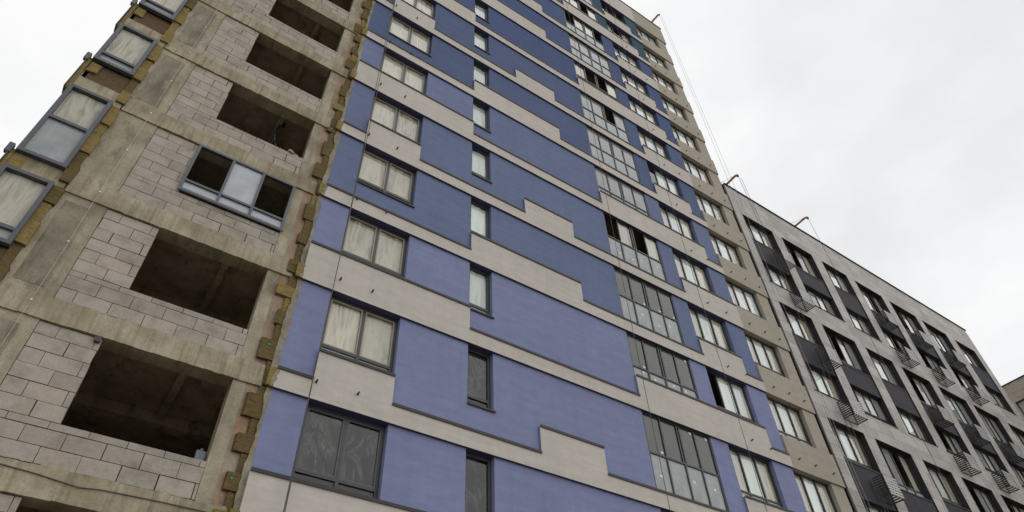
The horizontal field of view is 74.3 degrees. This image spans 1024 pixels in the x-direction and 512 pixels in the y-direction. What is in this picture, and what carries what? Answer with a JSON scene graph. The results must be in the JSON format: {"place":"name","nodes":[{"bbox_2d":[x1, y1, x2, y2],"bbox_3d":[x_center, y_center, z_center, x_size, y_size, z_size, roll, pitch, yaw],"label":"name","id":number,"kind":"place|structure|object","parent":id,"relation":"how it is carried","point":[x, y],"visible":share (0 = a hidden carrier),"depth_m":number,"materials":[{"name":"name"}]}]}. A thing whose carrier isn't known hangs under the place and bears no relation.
{"place":"outdoors","nodes":[
{"label":"outdoors","id":0,"kind":"place"},
{"bbox_2d":[283,0,394,511],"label":"hanging rope","id":1,"kind":"object","parent":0,"point":[332,289],"visible":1,"depth_m":15.15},
{"bbox_2d":[0,0,852,511],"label":"residential tower","id":2,"kind":"structure","parent":0,"point":[174,214],"depth_m":17.90,"materials":[{"name":"concrete"}]},
{"bbox_2d":[0,163,54,246],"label":"bay window","id":3,"kind":"structure","parent":2,"relation":"in","point":[20,196],"depth_m":12.96,"materials":[{"name":"glass"}]},
{"bbox_2d":[15,83,113,170],"bbox_3d":[-9.584,-2.823,14.579,0.900,2.520,0.137,25,-52,-24],"label":"bay window","id":4,"kind":"structure","parent":2,"relation":"in","point":[56,139],"depth_m":14.46,"materials":[{"name":"glass"}]},
{"bbox_2d":[94,335,102,342],"bbox_3d":[-7.476,1.511,12.189,0.124,0.135,0.135,16,-49,-18],"label":"brick piece","id":5,"kind":"object","parent":2,"relation":"attached to","point":[97,339],"visible":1,"depth_m":12.15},
{"bbox_2d":[0,463,206,511],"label":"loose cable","id":6,"kind":"object","parent":2,"relation":"attached to","point":[100,489],"visible":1,"depth_m":10.70,"materials":[{"name":"grey plastic"}]},
{"bbox_2d":[92,23,157,77],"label":"bay window","id":7,"kind":"structure","parent":2,"relation":"in","point":[123,52],"depth_m":16.98,"materials":[{"name":"glass"}]},
{"bbox_2d":[138,0,188,22],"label":"bay window","id":8,"kind":"structure","parent":2,"relation":"in","point":[168,10],"depth_m":18.72,"materials":[{"name":"glass"}]},
{"bbox_2d":[194,448,205,460],"bbox_3d":[-5.626,3.615,12.159,0.172,0.302,0.123,25,-52,-24],"label":"plastic canister","id":9,"kind":"object","parent":2,"relation":"on","point":[200,454],"visible":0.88,"depth_m":12.13,"materials":[{"name":"plastic"}]},
{"bbox_2d":[177,144,295,231],"bbox_3d":[-6.591,-1.637,16.415,2.470,1.760,0.102,25,-52,-24],"label":"unfinished window","id":10,"kind":"structure","parent":2,"relation":"in","point":[238,194],"depth_m":16.29,"materials":[{"name":"glass"}]},
{"bbox_2d":[284,3,394,511],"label":"hanging rope","id":11,"kind":"object","parent":2,"relation":"hanging from","point":[338,265],"visible":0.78,"depth_m":17.74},
{"bbox_2d":[293,403,385,498],"bbox_3d":[-3.480,4.007,13.635,1.810,1.788,0.070,25,-52,-24],"label":"window","id":12,"kind":"structure","parent":2,"relation":"in","point":[336,478],"depth_m":13.72,"materials":[{"name":"plastic"}]},
{"bbox_2d":[320,296,397,371],"bbox_3d":[-3.581,1.918,15.787,1.810,1.788,0.104,25,-52,-24],"label":"window","id":13,"kind":"structure","parent":2,"relation":"in","point":[353,331],"depth_m":15.90,"materials":[{"name":"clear glass"}]},
{"bbox_2d":[341,213,407,276],"bbox_3d":[-3.672,-0.179,17.929,1.810,1.788,0.105,25,-52,-24],"label":"window","id":14,"kind":"structure","parent":2,"relation":"in","point":[364,240],"depth_m":18.08,"materials":[{"name":"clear glass"}]},
{"bbox_2d":[356,149,414,204],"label":"window","id":15,"kind":"structure","parent":2,"relation":"in","point":[376,171],"depth_m":20.23,"materials":[{"name":"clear glass"}]},
{"bbox_2d":[370,95,421,142],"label":"window","id":16,"kind":"structure","parent":2,"relation":"in","point":[395,118],"depth_m":22.44,"materials":[{"name":"beige glass"}]},
{"bbox_2d":[380,51,426,93],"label":"window","id":17,"kind":"structure","parent":2,"relation":"in","point":[398,69],"depth_m":24.61,"materials":[{"name":"beige glass"}]},
{"bbox_2d":[388,16,430,53],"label":"window","id":18,"kind":"structure","parent":2,"relation":"in","point":[420,40],"depth_m":26.74,"materials":[{"name":"beige glass"}]},
{"bbox_2d":[404,0,434,17],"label":"window","id":19,"kind":"structure","parent":2,"relation":"in","point":[422,5],"depth_m":29.01,"materials":[{"name":"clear glass"}]},
{"bbox_2d":[465,452,491,511],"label":"window","id":20,"kind":"structure","parent":2,"relation":"in","point":[488,461],"depth_m":15.42,"materials":[{"name":"grey metal"}]},
{"bbox_2d":[467,348,490,408],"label":"window","id":21,"kind":"structure","parent":2,"relation":"in","point":[487,402],"depth_m":17.15,"materials":[{"name":"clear glass"}]},
{"bbox_2d":[470,200,488,238],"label":"window","id":22,"kind":"structure","parent":2,"relation":"in","point":[478,225],"depth_m":21.61,"materials":[{"name":"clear glass"}]},
{"bbox_2d":[469,266,489,314],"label":"window","id":23,"kind":"structure","parent":2,"relation":"in","point":[479,285],"depth_m":19.39,"materials":[{"name":"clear glass"}]},
{"bbox_2d":[474,30,486,50],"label":"window","id":24,"kind":"structure","parent":2,"relation":"in","point":[479,41],"depth_m":30.25,"materials":[{"name":"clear glass"}]},
{"bbox_2d":[473,63,487,85],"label":"window","id":25,"kind":"structure","parent":2,"relation":"in","point":[481,75],"depth_m":28.14,"materials":[{"name":"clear glass"}]},
{"bbox_2d":[473,101,487,129],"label":"window","id":26,"kind":"structure","parent":2,"relation":"in","point":[480,117],"depth_m":25.92,"materials":[{"name":"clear glass"}]},
{"bbox_2d":[472,146,488,179],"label":"window","id":27,"kind":"structure","parent":2,"relation":"in","point":[479,158],"depth_m":23.74,"materials":[{"name":"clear glass"}]},
{"bbox_2d":[475,1,486,19],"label":"window","id":28,"kind":"structure","parent":2,"relation":"in","point":[479,9],"depth_m":32.43,"materials":[{"name":"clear glass"}]},
{"bbox_2d":[565,0,597,21],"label":"loggia window","id":29,"kind":"structure","parent":2,"relation":"in","point":[590,13],"depth_m":41.82,"materials":[{"name":"white glass"}]},
{"bbox_2d":[564,10,605,51],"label":"loggia window","id":30,"kind":"structure","parent":2,"relation":"in","point":[577,27],"depth_m":39.11,"materials":[{"name":"white glass"}]},
{"bbox_2d":[568,34,612,78],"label":"loggia window","id":31,"kind":"structure","parent":2,"relation":"in","point":[587,54],"depth_m":36.96,"materials":[{"name":"grey glass"}]},
{"bbox_2d":[574,61,618,100],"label":"loggia window","id":32,"kind":"structure","parent":2,"relation":"in","point":[612,92],"depth_m":35.11,"materials":[{"name":"white glass"}]},
{"bbox_2d":[579,91,630,143],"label":"loggia window","id":33,"kind":"structure","parent":2,"relation":"in","point":[596,110],"depth_m":32.58,"materials":[{"name":"grey glass"}]},
{"bbox_2d":[601,3,623,22],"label":"window","id":34,"kind":"structure","parent":2,"relation":"in","point":[606,7],"depth_m":45.45,"materials":[{"name":"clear glass"}]},
{"bbox_2d":[586,126,640,182],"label":"loggia window","id":35,"kind":"structure","parent":2,"relation":"in","point":[611,153],"depth_m":30.48,"materials":[{"name":"grey glass"}]},
{"bbox_2d":[606,22,630,43],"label":"window","id":36,"kind":"structure","parent":2,"relation":"in","point":[624,37],"depth_m":43.31,"materials":[{"name":"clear glass"}]},
{"bbox_2d":[566,2,670,511],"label":"hanging rope","id":37,"kind":"object","parent":2,"relation":"hanging from","point":[625,293],"visible":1,"depth_m":22.35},
{"bbox_2d":[594,166,649,215],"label":"loggia window","id":38,"kind":"structure","parent":2,"relation":"in","point":[614,187],"depth_m":28.61,"materials":[{"name":"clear glass"}]},
{"bbox_2d":[613,45,638,68],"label":"window","id":39,"kind":"structure","parent":2,"relation":"in","point":[621,53],"depth_m":41.04,"materials":[{"name":"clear glass"}]},
{"bbox_2d":[620,70,647,94],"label":"window","id":40,"kind":"structure","parent":2,"relation":"in","point":[627,78],"depth_m":38.88,"materials":[{"name":"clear glass"}]},
{"bbox_2d":[603,212,667,281],"bbox_3d":[4.721,-0.265,26.083,2.850,2.534,0.105,25,-52,-24],"label":"loggia window","id":41,"kind":"structure","parent":2,"relation":"in","point":[627,251],"depth_m":26.11,"materials":[{"name":"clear glass"}]},
{"bbox_2d":[628,98,656,124],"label":"window","id":42,"kind":"structure","parent":2,"relation":"in","point":[649,115],"depth_m":36.72,"materials":[{"name":"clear glass"}]},
{"bbox_2d":[636,27,657,46],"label":"window","id":43,"kind":"structure","parent":2,"relation":"in","point":[643,34],"depth_m":46.63,"materials":[{"name":"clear glass"}]},
{"bbox_2d":[613,267,683,343],"bbox_3d":[4.822,1.823,23.931,2.850,2.534,0.070,25,-52,-24],"label":"loggia window","id":44,"kind":"structure","parent":2,"relation":"in","point":[651,307],"depth_m":24.00,"materials":[{"name":"clear glass"}]},
{"bbox_2d":[637,129,668,158],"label":"window","id":45,"kind":"structure","parent":2,"relation":"in","point":[646,140],"depth_m":34.54,"materials":[{"name":"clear glass"}]},
{"bbox_2d":[644,48,665,68],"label":"window","id":46,"kind":"structure","parent":2,"relation":"in","point":[655,58],"depth_m":44.51,"materials":[{"name":"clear glass"}]},
{"bbox_2d":[626,332,698,398],"bbox_3d":[4.902,3.659,22.057,2.850,1.784,0.070,25,-52,-24],"label":"loggia window","id":47,"kind":"structure","parent":2,"relation":"in","point":[658,364],"depth_m":22.12,"materials":[{"name":"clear glass"}]},
{"bbox_2d":[652,71,675,92],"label":"window","id":48,"kind":"structure","parent":2,"relation":"in","point":[664,82],"depth_m":42.32,"materials":[{"name":"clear glass"}]},
{"bbox_2d":[647,164,680,196],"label":"window","id":49,"kind":"structure","parent":2,"relation":"in","point":[671,186],"depth_m":32.43,"materials":[{"name":"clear glass"}]},
{"bbox_2d":[661,97,685,119],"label":"window","id":50,"kind":"structure","parent":2,"relation":"in","point":[667,104],"depth_m":40.13,"materials":[{"name":"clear glass"}]},
{"bbox_2d":[659,205,695,240],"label":"window","id":51,"kind":"structure","parent":2,"relation":"in","point":[669,216],"depth_m":30.20,"materials":[{"name":"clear glass"}]},
{"bbox_2d":[670,124,697,150],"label":"window","id":52,"kind":"structure","parent":2,"relation":"in","point":[680,134],"depth_m":37.97,"materials":[{"name":"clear glass"}]},
{"bbox_2d":[641,411,728,510],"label":"loggia window","id":53,"kind":"structure","parent":2,"relation":"in","point":[687,459],"depth_m":19.67,"materials":[{"name":"clear glass"}]},
{"bbox_2d":[609,3,766,510],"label":"hanging rope","id":54,"kind":"object","parent":2,"relation":"hanging from","point":[697,288],"visible":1,"depth_m":25.67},
{"bbox_2d":[673,252,711,291],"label":"window","id":55,"kind":"structure","parent":2,"relation":"in","point":[699,273],"depth_m":28.04,"materials":[{"name":"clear glass"}]},
{"bbox_2d":[682,157,711,185],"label":"window","id":56,"kind":"structure","parent":2,"relation":"in","point":[692,169],"depth_m":35.82,"materials":[{"name":"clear glass"}]},
{"bbox_2d":[694,192,725,223],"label":"window","id":57,"kind":"structure","parent":2,"relation":"in","point":[705,206],"depth_m":33.62,"materials":[{"name":"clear glass"}]},
{"bbox_2d":[688,306,731,351],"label":"window","id":58,"kind":"structure","parent":2,"relation":"in","point":[716,326],"depth_m":25.86,"materials":[{"name":"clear glass"}]},
{"bbox_2d":[709,233,742,267],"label":"window","id":59,"kind":"structure","parent":2,"relation":"in","point":[721,247],"depth_m":31.47,"materials":[{"name":"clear glass"}]},
{"bbox_2d":[706,370,754,421],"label":"window","id":60,"kind":"structure","parent":2,"relation":"in","point":[743,409],"depth_m":23.75,"materials":[{"name":"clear glass"}]},
{"bbox_2d":[725,279,762,318],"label":"window","id":61,"kind":"structure","parent":2,"relation":"in","point":[738,299],"depth_m":29.29,"materials":[{"name":"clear glass"}]},
{"bbox_2d":[729,447,782,507],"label":"window","id":62,"kind":"structure","parent":2,"relation":"in","point":[768,490],"depth_m":21.50,"materials":[{"name":"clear glass"}]},
{"bbox_2d":[744,333,785,377],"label":"window","id":63,"kind":"structure","parent":2,"relation":"in","point":[758,348],"depth_m":27.12,"materials":[{"name":"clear glass"}]},
{"bbox_2d":[766,396,811,445],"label":"window","id":64,"kind":"structure","parent":2,"relation":"in","point":[784,426],"depth_m":24.93,"materials":[{"name":"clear glass"}]},
{"bbox_2d":[793,472,836,511],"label":"window","id":65,"kind":"structure","parent":2,"relation":"in","point":[828,505],"depth_m":22.92,"materials":[{"name":"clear glass"}]},
{"bbox_2d":[0,0,1023,385],"label":"sky","id":66,"kind":"structure","parent":0,"point":[896,127],"materials":[{"name":"white"}]},
{"bbox_2d":[722,183,1023,511],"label":"grey apartment block","id":67,"kind":"structure","parent":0,"point":[967,418],"depth_m":32.92,"materials":[{"name":"concrete"}]},
{"bbox_2d":[721,174,738,184],"bbox_3d":[11.300,-3.646,37.006,0.156,0.689,2.770,26,-52,-25],"label":"roof davit","id":68,"kind":"object","parent":67,"relation":"on","point":[732,178],"visible":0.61,"depth_m":36.35,"materials":[{"name":"orange metal"}]},
{"bbox_2d":[738,176,885,511],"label":"hanging rope","id":69,"kind":"object","parent":68,"relation":"hanging from","point":[816,355],"visible":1,"depth_m":27.30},
{"bbox_2d":[741,178,888,511],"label":"hanging rope","id":70,"kind":"object","parent":68,"relation":"hanging from","point":[820,355],"visible":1,"depth_m":27.55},
{"bbox_2d":[746,221,775,250],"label":"window","id":71,"kind":"structure","parent":67,"relation":"in","point":[760,235],"depth_m":35.32,"materials":[{"name":"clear glass"}]},
{"bbox_2d":[764,265,794,292],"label":"window","id":72,"kind":"structure","parent":67,"relation":"in","point":[773,274],"depth_m":33.09,"materials":[{"name":"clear glass"}]},
{"bbox_2d":[782,308,817,344],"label":"window","id":73,"kind":"structure","parent":67,"relation":"in","point":[794,319],"depth_m":30.96,"materials":[{"name":"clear glass"}]},
{"bbox_2d":[793,216,808,225],"bbox_3d":[15.970,-1.498,39.231,0.156,0.640,2.870,26,-52,-25],"label":"roof davit","id":74,"kind":"object","parent":67,"relation":"on","point":[803,219],"visible":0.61,"depth_m":38.57,"materials":[{"name":"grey metal"}]},
{"bbox_2d":[811,224,960,511],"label":"hanging rope","id":75,"kind":"object","parent":74,"relation":"hanging from","point":[890,376],"visible":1,"depth_m":30.42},
{"bbox_2d":[785,244,817,277],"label":"window","id":76,"kind":"structure","parent":67,"relation":"in","point":[804,262],"depth_m":36.56,"materials":[{"name":"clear glass"}]},
{"bbox_2d":[805,288,836,315],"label":"window","id":77,"kind":"structure","parent":67,"relation":"in","point":[817,301],"depth_m":34.37,"materials":[{"name":"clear glass"}]},
{"bbox_2d":[807,366,842,400],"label":"window","id":78,"kind":"structure","parent":67,"relation":"in","point":[819,381],"depth_m":28.71,"materials":[{"name":"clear glass"}]},
{"bbox_2d":[826,268,851,294],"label":"window","id":79,"kind":"structure","parent":67,"relation":"in","point":[836,280],"depth_m":37.96,"materials":[{"name":"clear glass"}]},
{"bbox_2d":[825,331,863,372],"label":"window","id":80,"kind":"structure","parent":67,"relation":"in","point":[856,364],"depth_m":32.19,"materials":[{"name":"clear glass"}]},
{"bbox_2d":[831,425,873,470],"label":"window","id":81,"kind":"structure","parent":67,"relation":"in","point":[841,431],"depth_m":26.57,"materials":[{"name":"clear glass"}]},
{"bbox_2d":[847,311,873,336],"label":"window","id":82,"kind":"structure","parent":67,"relation":"in","point":[851,315],"depth_m":35.70,"materials":[{"name":"clear glass"}]},
{"bbox_2d":[852,388,888,422],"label":"window","id":83,"kind":"structure","parent":67,"relation":"in","point":[861,397],"depth_m":29.98,"materials":[{"name":"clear glass"}]},
{"bbox_2d":[859,288,887,316],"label":"window","id":84,"kind":"structure","parent":67,"relation":"in","point":[875,300],"depth_m":39.23,"materials":[{"name":"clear glass"}]},
{"bbox_2d":[863,502,886,511],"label":"window","id":85,"kind":"structure","parent":67,"relation":"in","point":[874,509],"depth_m":24.52,"materials":[{"name":"clear glass"}]},
{"bbox_2d":[869,354,899,386],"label":"window","id":86,"kind":"structure","parent":67,"relation":"in","point":[879,364],"depth_m":33.57,"materials":[{"name":"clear glass"}]},
{"bbox_2d":[883,331,909,355],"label":"window","id":87,"kind":"structure","parent":67,"relation":"in","point":[887,335],"depth_m":37.00,"materials":[{"name":"clear glass"}]},
{"bbox_2d":[878,445,925,498],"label":"window","id":88,"kind":"structure","parent":67,"relation":"in","point":[886,453],"depth_m":27.69,"materials":[{"name":"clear glass"}]},
{"bbox_2d":[894,308,922,336],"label":"window","id":89,"kind":"structure","parent":67,"relation":"in","point":[912,327],"depth_m":40.63,"materials":[{"name":"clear glass"}]},
{"bbox_2d":[898,410,928,441],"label":"window","id":90,"kind":"structure","parent":67,"relation":"in","point":[913,431],"depth_m":31.34,"materials":[{"name":"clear glass"}]},
{"bbox_2d":[905,373,938,409],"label":"window","id":91,"kind":"structure","parent":67,"relation":"in","point":[927,397],"depth_m":34.84,"materials":[{"name":"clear glass"}]},
{"bbox_2d":[918,351,941,373],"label":"window","id":92,"kind":"structure","parent":67,"relation":"in","point":[932,364],"depth_m":38.45,"materials":[{"name":"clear glass"}]},
{"bbox_2d":[927,328,953,355],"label":"window","id":93,"kind":"structure","parent":67,"relation":"in","point":[945,345],"depth_m":41.89,"materials":[{"name":"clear glass"}]},
{"bbox_2d":[926,466,963,507],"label":"window","id":94,"kind":"structure","parent":67,"relation":"in","point":[943,490],"depth_m":29.19,"materials":[{"name":"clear glass"}]},
{"bbox_2d":[935,428,968,460],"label":"window","id":95,"kind":"structure","parent":67,"relation":"in","point":[954,441],"depth_m":32.69,"materials":[{"name":"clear glass"}]},
{"bbox_2d":[942,393,977,429],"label":"window","id":96,"kind":"structure","parent":67,"relation":"in","point":[953,403],"depth_m":36.12,"materials":[{"name":"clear glass"}]},
{"bbox_2d":[953,370,977,393],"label":"window","id":97,"kind":"structure","parent":67,"relation":"in","point":[963,379],"depth_m":39.81,"materials":[{"name":"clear glass"}]},
{"bbox_2d":[959,346,981,369],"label":"window","id":98,"kind":"structure","parent":67,"relation":"in","point":[969,358],"depth_m":43.47,"materials":[{"name":"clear glass"}]},
{"bbox_2d":[965,483,996,511],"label":"window","id":99,"kind":"structure","parent":67,"relation":"in","point":[984,500],"depth_m":30.69,"materials":[{"name":"clear glass"}]},
{"bbox_2d":[974,447,1003,476],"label":"window","id":100,"kind":"structure","parent":67,"relation":"in","point":[981,454],"depth_m":34.00,"materials":[{"name":"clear glass"}]},
{"bbox_2d":[977,411,1010,446],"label":"window","id":101,"kind":"structure","parent":67,"relation":"in","point":[995,432],"depth_m":37.49,"materials":[{"name":"clear glass"}]},
{"bbox_2d":[986,389,1006,408],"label":"window","id":102,"kind":"structure","parent":67,"relation":"in","point":[996,397],"depth_m":41.24,"materials":[{"name":"clear glass"}]},
{"bbox_2d":[1004,500,1023,511],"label":"window","id":103,"kind":"structure","parent":67,"relation":"in","point":[1014,507],"depth_m":32.26,"materials":[{"name":"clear glass"}]},
{"bbox_2d":[1009,464,1023,485],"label":"window","id":104,"kind":"structure","parent":67,"relation":"in","point":[1017,473],"depth_m":35.32,"materials":[{"name":"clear glass"}]},
{"bbox_2d":[1012,429,1023,447],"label":"window","id":105,"kind":"structure","parent":67,"relation":"in","point":[1016,433],"depth_m":39.20,"materials":[{"name":"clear glass"}]},
{"bbox_2d":[1002,375,1023,419],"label":"apartment block","id":106,"kind":"structure","parent":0,"point":[1014,390],"depth_m":52.45,"materials":[{"name":"beige concrete"}]},
{"bbox_2d":[1016,399,1023,413],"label":"window","id":107,"kind":"structure","parent":106,"relation":"in","point":[1020,404],"depth_m":52.03,"materials":[{"name":"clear glass"}]},
{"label":"roof davit","id":108,"kind":"object","parent":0,"visible":0},
{"bbox_2d":[659,15,867,509],"bbox_3d":[11.248,-0.856,31.594,0.105,46.936,0.063,25,-52,-24],"label":"hanging rope","id":109,"kind":"object","parent":108,"relation":"hanging from","point":[773,289],"visible":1,"depth_m":28.71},
{"bbox_2d":[661,16,871,510],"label":"hanging rope","id":110,"kind":"object","parent":108,"relation":"hanging from","point":[782,303],"visible":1,"depth_m":28.29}
]}

